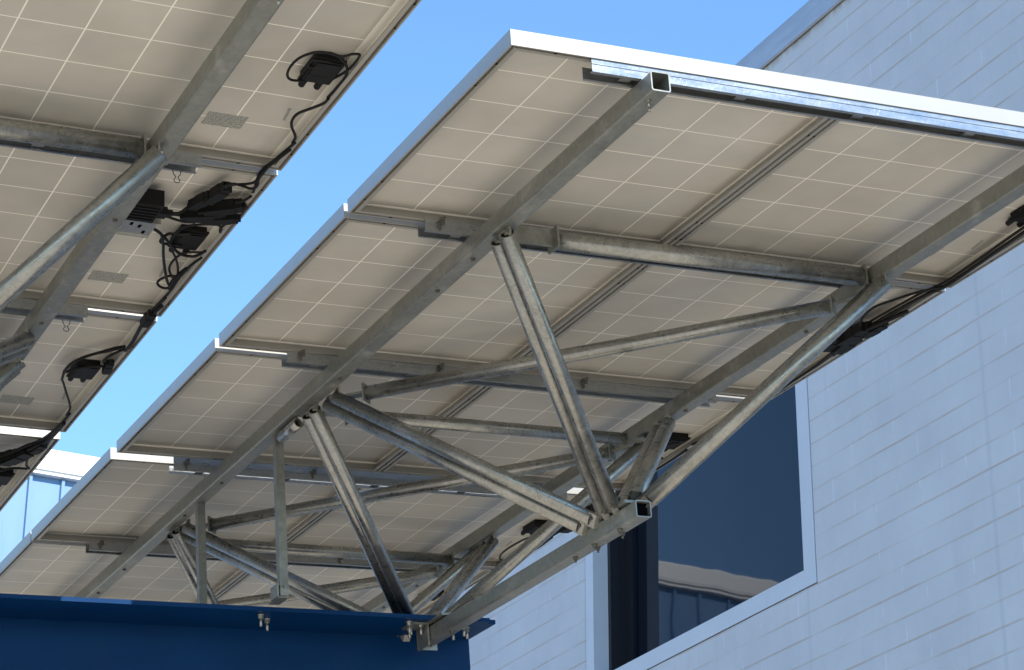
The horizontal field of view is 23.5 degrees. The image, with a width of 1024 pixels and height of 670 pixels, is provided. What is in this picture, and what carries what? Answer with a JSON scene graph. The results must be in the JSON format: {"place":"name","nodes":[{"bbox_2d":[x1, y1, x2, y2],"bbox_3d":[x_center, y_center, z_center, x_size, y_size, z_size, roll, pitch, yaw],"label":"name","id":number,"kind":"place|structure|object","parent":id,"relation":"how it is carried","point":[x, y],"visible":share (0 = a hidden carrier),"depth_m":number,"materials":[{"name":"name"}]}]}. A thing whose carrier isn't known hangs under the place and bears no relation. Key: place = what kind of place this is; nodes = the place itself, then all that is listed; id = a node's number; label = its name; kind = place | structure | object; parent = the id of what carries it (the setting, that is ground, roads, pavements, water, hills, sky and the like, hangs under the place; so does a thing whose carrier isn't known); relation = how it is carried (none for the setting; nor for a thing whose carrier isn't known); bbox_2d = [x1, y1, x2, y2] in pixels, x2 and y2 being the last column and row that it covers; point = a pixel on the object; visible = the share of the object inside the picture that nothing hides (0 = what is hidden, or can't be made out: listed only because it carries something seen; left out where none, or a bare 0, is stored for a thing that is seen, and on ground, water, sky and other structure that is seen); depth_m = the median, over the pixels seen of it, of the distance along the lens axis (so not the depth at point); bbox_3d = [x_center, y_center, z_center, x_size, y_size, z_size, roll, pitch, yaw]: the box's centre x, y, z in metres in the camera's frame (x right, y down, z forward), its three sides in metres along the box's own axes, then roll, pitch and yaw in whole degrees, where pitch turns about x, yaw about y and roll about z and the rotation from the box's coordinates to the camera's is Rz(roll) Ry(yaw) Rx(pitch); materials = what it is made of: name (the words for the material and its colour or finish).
{"place":"outdoors","nodes":[
{"label":"outdoors","id":0,"kind":"place"},
{"bbox_2d":[0,450,99,561],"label":"metal clad building","id":1,"kind":"structure","parent":0,"point":[53,479],"depth_m":34.71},
{"bbox_2d":[0,0,283,391],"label":"canopy truss","id":2,"kind":"object","parent":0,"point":[91,228],"visible":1,"depth_m":6.02,"materials":[{"name":"metal"}]},
{"bbox_2d":[0,426,59,511],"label":"solar panel","id":3,"kind":"object","parent":2,"relation":"attached to","point":[13,480],"visible":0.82,"depth_m":8.41,"materials":[{"name":"glass"}]},
{"bbox_2d":[0,412,70,471],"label":"cable harness","id":4,"kind":"object","parent":3,"relation":"attached to","point":[18,455],"visible":1,"depth_m":8.27,"materials":[{"name":"black plastic"}]},
{"bbox_2d":[0,308,156,431],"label":"solar panel","id":5,"kind":"object","parent":2,"relation":"attached to","point":[32,395],"visible":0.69,"depth_m":7.69,"materials":[{"name":"glass"}]},
{"bbox_2d":[61,297,166,415],"bbox_3d":[-1.268,0.073,7.548,0.140,0.042,1.081,7,-24,-24],"label":"cable harness","id":6,"kind":"object","parent":5,"relation":"attached to","point":[148,317],"visible":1,"depth_m":7.52,"materials":[{"name":"black plastic"}]},
{"bbox_2d":[0,146,277,316],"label":"solar panel","id":7,"kind":"object","parent":2,"relation":"attached to","point":[44,197],"visible":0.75,"depth_m":6.72,"materials":[{"name":"glass"}]},
{"bbox_2d":[153,223,222,297],"bbox_3d":[-1.005,-0.187,6.945,0.196,0.027,0.671,7,-24,-24],"label":"cable harness","id":8,"kind":"object","parent":7,"relation":"attached to","point":[176,278],"visible":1,"depth_m":6.87,"materials":[{"name":"black rubber"}]},
{"bbox_2d":[166,141,295,232],"bbox_3d":[-0.677,-0.383,6.489,0.220,0.042,0.573,23,-32,-40],"label":"cable harness","id":9,"kind":"object","parent":7,"relation":"attached to","point":[212,206],"visible":0.96,"depth_m":6.57,"materials":[{"name":"black plastic"}]},
{"bbox_2d":[117,188,172,237],"bbox_3d":[-0.988,-0.318,6.590,0.133,0.050,0.241,7,-24,-24],"label":"micro inverter","id":10,"kind":"object","parent":2,"relation":"attached to","point":[149,212],"visible":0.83,"depth_m":6.55,"materials":[{"name":"black plastic"}]},
{"bbox_2d":[0,0,421,170],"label":"solar panel","id":11,"kind":"object","parent":2,"relation":"on","point":[126,67],"visible":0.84,"depth_m":5.90,"materials":[{"name":"glass"}]},
{"bbox_2d":[286,51,360,143],"bbox_3d":[-0.518,-0.592,6.022,0.152,0.030,0.494,7,-24,-24],"label":"cable harness","id":12,"kind":"object","parent":11,"relation":"attached to","point":[345,72],"visible":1,"depth_m":5.90,"materials":[{"name":"black rubber"}]},
{"bbox_2d":[52,0,808,457],"label":"sky","id":13,"kind":"structure","parent":0,"point":[437,45],"materials":[{"name":"blue"}]},
{"bbox_2d":[455,0,1023,669],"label":"block building","id":14,"kind":"structure","parent":0,"point":[861,506],"depth_m":19.49,"materials":[{"name":"grey concrete"}]},
{"bbox_2d":[585,378,817,669],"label":"window","id":15,"kind":"structure","parent":14,"relation":"in","point":[734,540],"depth_m":21.80,"materials":[{"name":"blue glass"}]},
{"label":"paving","id":16,"kind":"structure","parent":0,"visible":0},
{"bbox_2d":[0,593,495,669],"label":"blue steel beam","id":17,"kind":"structure","parent":16,"relation":"on","point":[40,632],"depth_m":8.01,"materials":[{"name":"metal"}]},
{"bbox_2d":[74,58,1023,646],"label":"canopy truss","id":18,"kind":"object","parent":17,"relation":"on","point":[504,234],"visible":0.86,"depth_m":7.47,"materials":[{"name":"metal"}]},
{"bbox_2d":[0,531,246,602],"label":"solar panel","id":19,"kind":"object","parent":18,"relation":"attached to","point":[28,566],"visible":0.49,"depth_m":9.94,"materials":[{"name":"glass"}]},
{"bbox_2d":[31,447,337,546],"bbox_3d":[-1.163,0.626,9.071,0.960,0.043,1.026,6,-23,-25],"label":"solar panel","id":20,"kind":"object","parent":18,"relation":"attached to","point":[112,495],"visible":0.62,"depth_m":9.07,"materials":[{"name":"glass"}]},
{"bbox_2d":[116,338,487,472],"bbox_3d":[-0.694,0.250,8.153,0.960,0.043,1.026,6,-23,-25],"label":"solar panel","id":21,"kind":"object","parent":18,"relation":"on","point":[213,401],"visible":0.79,"depth_m":8.17,"materials":[{"name":"glass"}]},
{"bbox_2d":[217,564,493,614],"bbox_3d":[-0.725,1.075,10.353,0.997,0.043,1.026,6,-23,-25],"label":"solar panel","id":22,"kind":"object","parent":18,"relation":"attached to","point":[247,584],"visible":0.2,"depth_m":10.28,"materials":[{"name":"glass"}]},
{"bbox_2d":[219,203,643,367],"bbox_3d":[-0.239,-0.115,7.264,0.960,0.043,1.026,6,-23,-25],"label":"solar panel","id":23,"kind":"object","parent":18,"relation":"on","point":[340,282],"visible":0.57,"depth_m":7.30,"materials":[{"name":"glass"}]},
{"bbox_2d":[287,488,591,567],"bbox_3d":[-0.281,0.718,9.484,0.996,0.043,1.026,6,-23,-25],"label":"solar panel","id":24,"kind":"object","parent":18,"relation":"attached to","point":[431,523],"visible":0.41,"depth_m":9.54,"materials":[{"name":"glass"}]},
{"bbox_2d":[491,441,697,569],"bbox_3d":[0.312,0.630,9.255,0.125,0.038,1.901,6,-23,-25],"label":"cable harness","id":25,"kind":"object","parent":24,"relation":"attached to","point":[562,529],"visible":0.27,"depth_m":9.34,"materials":[{"name":"black plastic"}]},
{"bbox_2d":[378,387,743,490],"bbox_3d":[0.188,0.342,8.566,0.996,0.042,1.026,6,-23,-25],"label":"solar panel","id":26,"kind":"object","parent":18,"relation":"attached to","point":[509,405],"visible":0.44,"depth_m":8.56,"materials":[{"name":"glass"}]},
{"bbox_2d":[347,29,857,244],"bbox_3d":[0.210,-0.475,6.384,0.960,0.043,1.026,6,-23,-25],"label":"solar panel","id":27,"kind":"object","parent":18,"relation":"on","point":[511,114],"visible":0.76,"depth_m":6.38,"materials":[{"name":"glass"}]},
{"bbox_2d":[517,265,945,399],"bbox_3d":[0.643,-0.022,7.677,0.996,0.043,1.026,6,-23,-25],"label":"solar panel","id":28,"kind":"object","parent":18,"relation":"attached to","point":[644,299],"visible":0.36,"depth_m":7.63,"materials":[{"name":"glass"}]},
{"bbox_2d":[671,85,1023,287],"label":"solar panel","id":29,"kind":"object","parent":18,"relation":"on","point":[843,193],"visible":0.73,"depth_m":6.82,"materials":[{"name":"glass"}]},
{"bbox_2d":[779,226,1023,391],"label":"cable harness","id":30,"kind":"object","parent":29,"relation":"attached to","point":[849,339],"visible":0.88,"depth_m":7.58,"materials":[{"name":"black plastic"}]}
]}

